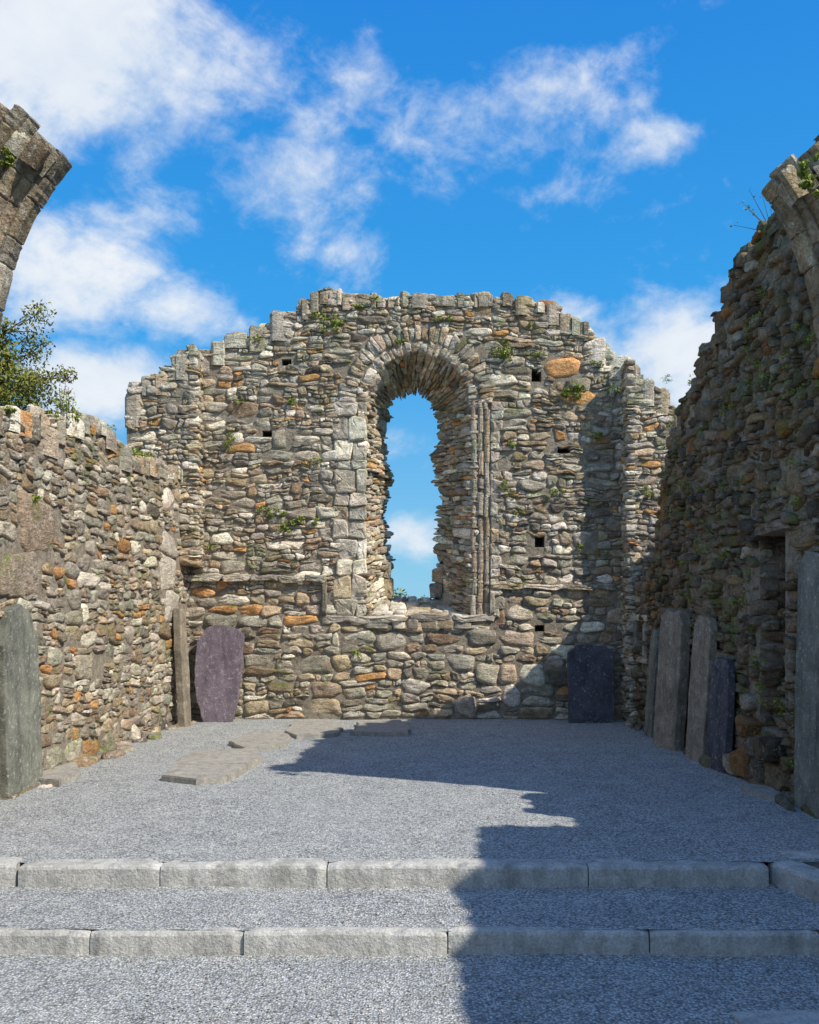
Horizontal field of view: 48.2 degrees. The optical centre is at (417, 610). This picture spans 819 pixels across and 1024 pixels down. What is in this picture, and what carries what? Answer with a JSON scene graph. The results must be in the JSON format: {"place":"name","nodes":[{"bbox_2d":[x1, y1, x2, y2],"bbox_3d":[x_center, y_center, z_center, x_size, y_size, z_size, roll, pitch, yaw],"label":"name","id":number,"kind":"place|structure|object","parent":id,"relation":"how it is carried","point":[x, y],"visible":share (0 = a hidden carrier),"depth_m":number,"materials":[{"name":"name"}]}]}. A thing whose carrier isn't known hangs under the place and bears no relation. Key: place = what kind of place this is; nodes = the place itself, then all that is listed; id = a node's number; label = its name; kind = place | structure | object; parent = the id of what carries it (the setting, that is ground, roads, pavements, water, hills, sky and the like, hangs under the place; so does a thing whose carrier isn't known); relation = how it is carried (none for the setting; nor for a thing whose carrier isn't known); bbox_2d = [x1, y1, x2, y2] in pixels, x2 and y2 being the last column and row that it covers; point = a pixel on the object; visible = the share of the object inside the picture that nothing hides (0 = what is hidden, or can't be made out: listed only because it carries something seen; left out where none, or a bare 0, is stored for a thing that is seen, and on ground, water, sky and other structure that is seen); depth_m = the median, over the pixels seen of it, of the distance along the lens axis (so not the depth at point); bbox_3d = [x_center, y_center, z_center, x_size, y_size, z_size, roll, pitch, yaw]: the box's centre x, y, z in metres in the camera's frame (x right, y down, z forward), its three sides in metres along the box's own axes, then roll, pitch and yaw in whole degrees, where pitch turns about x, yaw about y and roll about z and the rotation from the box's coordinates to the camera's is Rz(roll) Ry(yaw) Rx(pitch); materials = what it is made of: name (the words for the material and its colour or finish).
{"place":"outdoors","nodes":[
{"label":"outdoors","id":0,"kind":"place"},
{"bbox_2d":[0,719,818,862],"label":"gravel floor","id":1,"kind":"structure","parent":0,"point":[316,827],"depth_m":7.91,"materials":[{"name":"gravel"}]},
{"bbox_2d":[0,604,42,796],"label":"grave slab","id":2,"kind":"object","parent":1,"relation":"on","point":[20,737],"depth_m":8.41,"materials":[{"name":"stone"}]},
{"bbox_2d":[39,762,80,786],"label":"floor slab","id":3,"kind":"structure","parent":1,"relation":"on","point":[59,775],"depth_m":8.99,"materials":[{"name":"stone"}]},
{"bbox_2d":[0,411,190,770],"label":"face stones","id":4,"kind":"object","parent":1,"relation":"on","point":[80,614],"visible":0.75,"depth_m":10.53,"materials":[{"name":"stone"}]},
{"bbox_2d":[0,720,197,799],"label":"footing stones","id":5,"kind":"object","parent":1,"relation":"on","point":[88,759],"visible":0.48,"depth_m":10.35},
{"bbox_2d":[173,608,190,726],"bbox_3d":[-3.426,0.852,13.278,0.120,1.762,0.241,-3,-1,12],"label":"grave slab","id":6,"kind":"object","parent":1,"relation":"on","point":[182,673],"depth_m":13.19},
{"bbox_2d":[161,748,262,784],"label":"floor slab","id":7,"kind":"structure","parent":1,"relation":"on","point":[211,766],"depth_m":9.48,"materials":[{"name":"stone"}]},
{"bbox_2d":[194,625,244,721],"bbox_3d":[-2.991,0.965,13.793,0.742,1.496,0.090,-1,-7,0],"label":"grave slab","id":8,"kind":"object","parent":1,"relation":"on","point":[218,661],"depth_m":13.75,"materials":[{"name":"purple stone"}]},
{"bbox_2d":[228,729,290,750],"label":"floor slab","id":9,"kind":"structure","parent":1,"relation":"on","point":[269,739],"depth_m":11.44,"materials":[{"name":"stone"}]},
{"bbox_2d":[285,719,344,738],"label":"floor slab","id":10,"kind":"structure","parent":1,"relation":"on","point":[319,728],"depth_m":12.54,"materials":[{"name":"stone"}]},
{"bbox_2d":[350,719,410,736],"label":"floor slab","id":11,"kind":"structure","parent":1,"relation":"on","point":[390,728],"depth_m":12.52,"materials":[{"name":"stone"}]},
{"bbox_2d":[124,344,676,719],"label":"stone wall","id":12,"kind":"structure","parent":1,"relation":"on","point":[655,397],"depth_m":13.70,"materials":[{"name":"stone"}]},
{"bbox_2d":[127,352,200,566],"bbox_3d":[-3.860,-2.268,13.921,1.020,3.195,0.399,0,0,0],"label":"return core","id":13,"kind":"object","parent":12,"relation":"attached to","point":[176,403],"visible":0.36,"depth_m":13.72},
{"bbox_2d":[607,384,621,393],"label":"wall fern","id":14,"kind":"object","parent":12,"relation":"attached to","point":[609,391],"depth_m":13.63,"materials":[{"name":"green plant"}]},
{"bbox_2d":[640,485,655,495],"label":"wall fern","id":15,"kind":"object","parent":12,"relation":"attached to","point":[647,493],"depth_m":13.64,"materials":[{"name":"green plant"}]},
{"bbox_2d":[187,287,624,719],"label":"face stones","id":16,"kind":"object","parent":1,"relation":"on","point":[534,677],"visible":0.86,"depth_m":14.08,"materials":[{"name":"stone"}]},
{"bbox_2d":[188,298,623,719],"bbox_3d":[-0.125,-1.445,14.600,8.550,6.850,1.000,0,0,0],"label":"wall mortar","id":17,"kind":"object","parent":1,"relation":"on","point":[534,546],"visible":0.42,"depth_m":14.10,"materials":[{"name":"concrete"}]},
{"bbox_2d":[224,432,235,450],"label":"wall fern","id":18,"kind":"object","parent":17,"relation":"attached to","point":[229,440],"depth_m":14.03,"materials":[{"name":"green plant"}]},
{"bbox_2d":[186,573,326,582],"bbox_3d":[-2.480,-0.491,14.084,2.164,0.157,0.232,0,0,0],"label":"string course","id":19,"kind":"object","parent":17,"relation":"attached to","point":[213,577],"visible":0.99,"depth_m":13.99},
{"bbox_2d":[256,504,286,518],"bbox_3d":[-2.244,-1.514,14.039,0.489,0.220,0.159,0,0,0],"label":"wall fern","id":20,"kind":"object","parent":17,"relation":"attached to","point":[269,514],"depth_m":14.03,"materials":[{"name":"green plant"}]},
{"bbox_2d":[277,525,290,532],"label":"wall fern","id":21,"kind":"object","parent":17,"relation":"attached to","point":[285,528],"depth_m":14.02,"materials":[{"name":"green plant"}]},
{"bbox_2d":[287,397,296,405],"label":"wall fern","id":22,"kind":"object","parent":17,"relation":"attached to","point":[292,400],"depth_m":14.05,"materials":[{"name":"green plant"}]},
{"bbox_2d":[281,515,318,526],"bbox_3d":[-1.812,-1.362,14.046,0.604,0.186,0.163,0,0,0],"label":"wall fern","id":23,"kind":"object","parent":17,"relation":"attached to","point":[300,519],"depth_m":14.03,"materials":[{"name":"green plant"}]},
{"bbox_2d":[312,309,326,317],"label":"wall fern","id":24,"kind":"object","parent":17,"relation":"attached to","point":[315,313],"depth_m":14.04,"materials":[{"name":"green plant"}]},
{"bbox_2d":[317,314,344,332],"bbox_3d":[-1.327,-4.395,14.035,0.434,0.319,0.218,0,0,0],"label":"wall fern","id":25,"kind":"object","parent":17,"relation":"attached to","point":[335,324],"depth_m":14.02,"materials":[{"name":"green plant"}]},
{"bbox_2d":[350,303,364,309],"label":"wall fern","id":26,"kind":"object","parent":17,"relation":"attached to","point":[359,305],"depth_m":14.02,"materials":[{"name":"green plant"}]},
{"bbox_2d":[325,613,495,623],"bbox_3d":[-0.139,0.131,14.105,2.665,0.176,0.190,0,0,0],"label":"window sill front","id":27,"kind":"structure","parent":17,"relation":"attached to","point":[415,616],"depth_m":14.04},
{"bbox_2d":[202,288,630,390],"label":"top stones","id":28,"kind":"object","parent":17,"relation":"on","point":[278,329],"visible":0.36,"depth_m":14.06,"materials":[{"name":"stone"}]},
{"bbox_2d":[338,324,495,402],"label":"window arch outer voussoirs","id":29,"kind":"object","parent":17,"relation":"attached to","point":[379,344],"depth_m":14.07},
{"bbox_2d":[364,596,470,627],"bbox_3d":[-0.011,0.017,14.556,1.662,0.529,1.048,0,0,0],"label":"window sill top","id":30,"kind":"structure","parent":17,"relation":"on","point":[399,604],"depth_m":14.30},
{"bbox_2d":[382,562,443,599],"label":"window seat blocks","id":31,"kind":"structure","parent":30,"relation":"on","point":[436,589],"depth_m":14.83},
{"bbox_2d":[331,401,504,616],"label":"window jamb blocks","id":32,"kind":"structure","parent":17,"relation":"attached to","point":[354,430],"depth_m":14.07,"materials":[{"name":"stone"}]},
{"bbox_2d":[357,341,478,402],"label":"window arch inner voussoirs","id":33,"kind":"object","parent":17,"relation":"attached to","point":[380,363],"depth_m":14.09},
{"bbox_2d":[358,343,478,613],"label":"window reveal stones","id":34,"kind":"object","parent":17,"relation":"attached to","point":[455,557],"depth_m":14.48,"materials":[{"name":"stone"}]},
{"bbox_2d":[322,580,494,614],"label":"string course drops","id":35,"kind":"object","parent":34,"relation":"attached to","point":[324,600],"visible":0.99,"depth_m":14.02,"materials":[{"name":"stone"}]},
{"bbox_2d":[470,400,476,614],"bbox_3d":[0.856,-1.566,14.101,0.120,3.336,0.102,0,0,0],"label":"colonnette","id":36,"kind":"object","parent":34,"relation":"on","point":[473,427],"visible":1,"depth_m":14.06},
{"bbox_2d":[476,400,483,614],"bbox_3d":[0.957,-1.570,14.100,0.125,3.340,0.116,0,0,0],"label":"colonnette","id":37,"kind":"object","parent":34,"relation":"on","point":[480,553],"visible":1,"depth_m":14.06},
{"bbox_2d":[483,400,490,613],"bbox_3d":[1.059,-1.570,14.100,0.123,3.343,0.104,0,0,0],"label":"colonnette","id":38,"kind":"object","parent":34,"relation":"on","point":[487,456],"visible":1,"depth_m":14.07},
{"bbox_2d":[435,315,451,321],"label":"wall fern","id":39,"kind":"object","parent":17,"relation":"attached to","point":[442,318],"depth_m":14.03,"materials":[{"name":"green plant"}]},
{"bbox_2d":[487,337,515,364],"bbox_3d":[1.283,-3.974,14.050,0.451,0.428,0.253,0,0,0],"label":"wall fern","id":40,"kind":"object","parent":17,"relation":"attached to","point":[501,352],"depth_m":14.03,"materials":[{"name":"green plant"}]},
{"bbox_2d":[497,479,508,489],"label":"wall fern","id":41,"kind":"object","parent":17,"relation":"attached to","point":[500,485],"depth_m":14.04,"materials":[{"name":"green plant"}]},
{"bbox_2d":[506,439,515,448],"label":"wall fern","id":42,"kind":"object","parent":17,"relation":"attached to","point":[514,445],"depth_m":14.04,"materials":[{"name":"green plant"}]},
{"bbox_2d":[491,583,615,590],"bbox_3d":[2.079,-0.355,14.103,1.922,0.120,0.194,0,0,0],"label":"string course","id":43,"kind":"object","parent":17,"relation":"attached to","point":[610,587],"visible":1,"depth_m":14.03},
{"bbox_2d":[549,488,565,494],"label":"wall fern","id":44,"kind":"object","parent":17,"relation":"attached to","point":[556,491],"depth_m":14.02,"materials":[{"name":"green plant"}]},
{"bbox_2d":[561,386,581,399],"bbox_3d":[2.354,-3.332,14.044,0.347,0.216,0.194,0,0,0],"label":"wall fern","id":45,"kind":"object","parent":17,"relation":"attached to","point":[567,393],"depth_m":14.02,"materials":[{"name":"green plant"}]},
{"bbox_2d":[573,383,585,392],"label":"wall fern","id":46,"kind":"object","parent":17,"relation":"attached to","point":[582,390],"depth_m":14.02,"materials":[{"name":"green plant"}]},
{"bbox_2d":[590,360,603,365],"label":"wall fern","id":47,"kind":"object","parent":17,"relation":"attached to","point":[594,362],"depth_m":14.03,"materials":[{"name":"green plant"}]},
{"bbox_2d":[592,431,602,438],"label":"wall fern","id":48,"kind":"object","parent":17,"relation":"attached to","point":[599,433],"depth_m":14.03,"materials":[{"name":"green plant"}]},
{"bbox_2d":[567,644,614,722],"bbox_3d":[2.604,1.113,13.765,0.711,1.201,0.090,0,-6,0],"label":"grave slab","id":49,"kind":"object","parent":1,"relation":"on","point":[590,681],"depth_m":13.72,"materials":[{"name":"stone"}]},
{"bbox_2d":[624,364,676,719],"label":"stone wall","id":50,"kind":"structure","parent":1,"relation":"on","point":[638,461],"depth_m":13.72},
{"bbox_2d":[644,629,659,737],"bbox_3d":[3.144,0.995,12.202,0.090,1.486,0.389,4,0,0],"label":"grave slab","id":51,"kind":"object","parent":1,"relation":"on","point":[651,689],"depth_m":12.13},
{"bbox_2d":[653,608,690,750],"bbox_3d":[3.106,0.861,11.182,0.140,1.766,0.541,4,-1,-14],"label":"grave slab","id":52,"kind":"object","parent":1,"relation":"on","point":[671,696],"depth_m":11.04,"materials":[{"name":"stone"}]},
{"bbox_2d":[685,615,717,761],"bbox_3d":[3.171,0.900,10.239,0.090,1.686,0.507,4,0,-6],"label":"grave slab","id":53,"kind":"object","parent":1,"relation":"on","point":[704,647],"depth_m":10.16,"materials":[{"name":"stone"}]},
{"bbox_2d":[707,657,734,772],"bbox_3d":[3.189,1.117,9.626,0.080,1.242,0.466,3,0,-6],"label":"grave slab","id":54,"kind":"object","parent":1,"relation":"on","point":[721,715],"depth_m":9.54,"materials":[{"name":"stone"}]},
{"bbox_2d":[625,718,817,818],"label":"footing stones","id":55,"kind":"object","parent":1,"relation":"on","point":[784,799],"visible":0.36,"depth_m":8.64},
{"bbox_2d":[631,213,818,791],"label":"face stones","id":56,"kind":"object","parent":1,"relation":"on","point":[699,437],"visible":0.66,"depth_m":9.22,"materials":[{"name":"stone"}]},
{"bbox_2d":[789,383,803,403],"bbox_3d":[3.306,-1.875,7.983,0.102,0.163,0.304,0,0,0],"label":"wall moss","id":57,"kind":"object","parent":56,"relation":"attached to","point":[799,387],"depth_m":7.91,"materials":[{"name":"green plant"}]},
{"bbox_2d":[738,782,780,800],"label":"floor slab","id":58,"kind":"structure","parent":1,"relation":"on","point":[768,793],"depth_m":8.29,"materials":[{"name":"stone"}]},
{"bbox_2d":[794,550,818,818],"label":"grave slab","id":59,"kind":"structure","parent":1,"relation":"on","point":[806,771],"depth_m":7.59,"materials":[{"name":"stone"}]},
{"bbox_2d":[0,950,818,1023],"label":"gravel floor","id":60,"kind":"structure","parent":0,"point":[608,984],"depth_m":4.71,"materials":[{"name":"gravel"}]},
{"bbox_2d":[0,722,817,1023],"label":"loose pebbles","id":61,"kind":"object","parent":60,"relation":"on","point":[354,995],"visible":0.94,"depth_m":5.96,"materials":[{"name":"gravel"}]},
{"bbox_2d":[731,1010,818,1023],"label":"floor slab","id":62,"kind":"structure","parent":60,"relation":"on","point":[782,1017],"depth_m":4.33,"materials":[{"name":"stone"}]},
{"bbox_2d":[0,883,818,930],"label":"gravel floor","id":63,"kind":"structure","parent":0,"point":[723,910],"depth_m":5.58,"materials":[{"name":"gravel"}]},
{"bbox_2d":[0,0,818,598],"label":"sky","id":64,"kind":"structure","parent":0,"point":[234,162],"materials":[{"name":"blue"}]},
{"bbox_2d":[89,862,768,949],"bbox_3d":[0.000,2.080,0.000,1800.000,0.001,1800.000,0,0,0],"label":"ground","id":65,"kind":"structure","parent":0,"point":[766,863],"depth_m":5.96,"materials":[{"name":"grey stone"}]},
{"bbox_2d":[0,333,35,406],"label":"tree","id":66,"kind":"object","parent":65,"relation":"on","point":[14,343],"visible":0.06,"depth_m":23.51,"materials":[{"name":"green plant"}]},
{"bbox_2d":[0,103,71,327],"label":"ruined chancel arch","id":67,"kind":"structure","parent":65,"relation":"on","point":[33,177],"depth_m":7.05,"materials":[{"name":"stone"}]},
{"bbox_2d":[0,146,15,167],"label":"wall fern","id":68,"kind":"object","parent":67,"relation":"attached to","point":[10,156],"depth_m":6.94,"materials":[{"name":"green plant"}]},
{"bbox_2d":[0,299,77,412],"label":"tree","id":69,"kind":"object","parent":65,"relation":"on","point":[19,385],"visible":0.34,"depth_m":20.34,"materials":[{"name":"green plant"}]},
{"bbox_2d":[0,419,187,770],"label":"stone wall","id":70,"kind":"structure","parent":65,"relation":"on","point":[100,659],"depth_m":10.22,"materials":[{"name":"stone"}]},
{"bbox_2d":[0,405,16,413],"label":"wall fern","id":71,"kind":"object","parent":70,"relation":"attached to","point":[9,410],"depth_m":8.34,"materials":[{"name":"green plant"}]},
{"bbox_2d":[32,495,41,501],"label":"wall fern","id":72,"kind":"object","parent":70,"relation":"attached to","point":[37,498],"depth_m":8.85,"materials":[{"name":"green plant"}]},
{"bbox_2d":[44,409,59,417],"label":"wall fern","id":73,"kind":"object","parent":70,"relation":"attached to","point":[48,411],"depth_m":9.43,"materials":[{"name":"green plant"}]},
{"bbox_2d":[74,412,81,421],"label":"wall fern","id":74,"kind":"object","parent":70,"relation":"on","point":[77,417],"depth_m":9.84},
{"bbox_2d":[0,489,179,679],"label":"blocks","id":75,"kind":"structure","parent":70,"relation":"attached to","point":[20,573],"depth_m":8.95,"materials":[{"name":"stone"}]},
{"bbox_2d":[0,404,182,483],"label":"top stones","id":76,"kind":"object","parent":70,"relation":"on","point":[51,444],"visible":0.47,"depth_m":9.81,"materials":[{"name":"stone"}]},
{"bbox_2d":[53,377,79,420],"bbox_3d":[-3.726,-2.218,9.603,0.298,0.435,0.357,0,0,0],"label":"willowherb plant","id":77,"kind":"object","parent":76,"relation":"on","point":[66,405],"visible":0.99,"depth_m":9.63,"materials":[{"name":"green plant"}]},
{"bbox_2d":[0,850,818,903],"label":"stone step","id":78,"kind":"object","parent":65,"relation":"on","point":[799,878],"visible":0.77,"depth_m":6.01,"materials":[{"name":"stone"}]},
{"bbox_2d":[0,926,818,956],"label":"stone step","id":79,"kind":"object","parent":65,"relation":"on","point":[375,941],"visible":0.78,"depth_m":5.17,"materials":[{"name":"stone"}]},
{"bbox_2d":[393,587,428,598],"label":"distant trees","id":80,"kind":"object","parent":65,"relation":"on","point":[398,594],"visible":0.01,"depth_m":83.04,"materials":[{"name":"green plant"}]},
{"bbox_2d":[638,229,818,790],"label":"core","id":81,"kind":"object","parent":65,"relation":"on","point":[780,565],"visible":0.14,"depth_m":8.95,"materials":[{"name":"stone"}]},
{"bbox_2d":[633,614,648,663],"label":"ruined side wall","id":82,"kind":"structure","parent":81,"relation":"on","point":[636,636],"depth_m":13.20,"materials":[{"name":"stone"}]},
{"bbox_2d":[635,212,780,603],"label":"top stones","id":83,"kind":"object","parent":81,"relation":"on","point":[719,335],"visible":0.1,"depth_m":10.30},
{"bbox_2d":[730,190,773,229],"bbox_3d":[3.324,-3.896,8.901,0.436,0.459,0.466,0,0,0],"label":"plant","id":84,"kind":"object","parent":83,"relation":"on","point":[748,207],"visible":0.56,"depth_m":8.96,"materials":[{"name":"brown plant"}]},
{"bbox_2d":[727,616,741,632],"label":"wall moss","id":85,"kind":"object","parent":81,"relation":"attached to","point":[735,618],"depth_m":9.48,"materials":[{"name":"green plant"}]},
{"bbox_2d":[737,590,749,606],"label":"wall moss","id":86,"kind":"object","parent":81,"relation":"attached to","point":[742,598],"depth_m":9.25,"materials":[{"name":"green plant"}]},
{"bbox_2d":[741,568,753,583],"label":"wall moss","id":87,"kind":"object","parent":81,"relation":"attached to","point":[745,579],"depth_m":9.15,"materials":[{"name":"green plant"}]},
{"bbox_2d":[743,377,752,388],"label":"wall moss","id":88,"kind":"object","parent":81,"relation":"attached to","point":[750,381],"depth_m":9.11,"materials":[{"name":"green plant"}]},
{"bbox_2d":[750,310,762,321],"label":"wall moss","id":89,"kind":"object","parent":81,"relation":"attached to","point":[759,315],"depth_m":8.85,"materials":[{"name":"green plant"}]},
{"bbox_2d":[749,357,763,368],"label":"wall moss","id":90,"kind":"object","parent":81,"relation":"attached to","point":[756,365],"depth_m":8.92,"materials":[{"name":"green plant"}]},
{"bbox_2d":[722,714,792,792],"bbox_3d":[3.346,1.375,8.823,0.417,0.648,1.284,0,0,0],"label":"niche rubble","id":91,"kind":"object","parent":81,"relation":"attached to","point":[769,751],"visible":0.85,"depth_m":8.73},
{"bbox_2d":[754,691,768,708],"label":"wall moss","id":92,"kind":"object","parent":91,"relation":"attached to","point":[760,702],"depth_m":8.76,"materials":[{"name":"green plant"}]},
{"bbox_2d":[750,653,764,666],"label":"wall moss","id":93,"kind":"object","parent":81,"relation":"attached to","point":[757,659],"depth_m":8.93,"materials":[{"name":"green plant"}]},
{"bbox_2d":[753,681,764,694],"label":"wall moss","id":94,"kind":"object","parent":81,"relation":"attached to","point":[759,687],"depth_m":8.86,"materials":[{"name":"green plant"}]},
{"bbox_2d":[754,365,768,380],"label":"wall moss","id":95,"kind":"object","parent":81,"relation":"attached to","point":[758,371],"depth_m":8.77,"materials":[{"name":"green plant"}]},
{"bbox_2d":[752,537,784,723],"bbox_3d":[3.619,0.199,8.997,0.574,1.890,0.266,0,0,0],"label":"niche reveal","id":96,"kind":"object","parent":81,"relation":"attached to","point":[774,625],"visible":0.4,"depth_m":8.91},
{"bbox_2d":[751,519,792,536],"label":"niche lintel","id":97,"kind":"structure","parent":81,"relation":"attached to","point":[772,528],"depth_m":8.51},
{"bbox_2d":[771,697,782,710],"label":"wall moss","id":98,"kind":"object","parent":81,"relation":"attached to","point":[779,700],"depth_m":8.40,"materials":[{"name":"green plant"}]},
{"bbox_2d":[775,706,787,718],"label":"wall moss","id":99,"kind":"object","parent":81,"relation":"attached to","point":[781,711],"depth_m":8.27,"materials":[{"name":"green plant"}]},
{"bbox_2d":[779,354,788,368],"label":"wall moss","id":100,"kind":"object","parent":81,"relation":"attached to","point":[784,366],"depth_m":8.22,"materials":[{"name":"green plant"}]},
{"bbox_2d":[782,387,794,400],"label":"wall moss","id":101,"kind":"object","parent":81,"relation":"attached to","point":[788,392],"depth_m":8.10,"materials":[{"name":"green plant"}]},
{"bbox_2d":[786,455,799,469],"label":"wall moss","id":102,"kind":"object","parent":81,"relation":"attached to","point":[790,462],"depth_m":8.04,"materials":[{"name":"green plant"}]},
{"bbox_2d":[786,495,804,509],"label":"wall moss","id":103,"kind":"object","parent":81,"relation":"attached to","point":[796,497],"depth_m":7.99,"materials":[{"name":"green plant"}]},
{"bbox_2d":[791,323,803,333],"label":"wall moss","id":104,"kind":"object","parent":81,"relation":"attached to","point":[796,325],"depth_m":7.95,"materials":[{"name":"green plant"}]},
{"bbox_2d":[798,332,814,344],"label":"wall moss","id":105,"kind":"object","parent":81,"relation":"attached to","point":[807,338],"depth_m":7.71,"materials":[{"name":"green plant"}]},
{"bbox_2d":[809,376,818,393],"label":"wall moss","id":106,"kind":"object","parent":81,"relation":"attached to","point":[816,386],"depth_m":7.58,"materials":[{"name":"green plant"}]},
{"bbox_2d":[761,135,818,354],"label":"ruined chancel arch","id":107,"kind":"structure","parent":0,"point":[794,207],"depth_m":7.08,"materials":[{"name":"stone"}]},
{"bbox_2d":[796,152,818,197],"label":"wall fern","id":108,"kind":"object","parent":107,"relation":"attached to","point":[807,183],"depth_m":6.79,"materials":[{"name":"green plant"}]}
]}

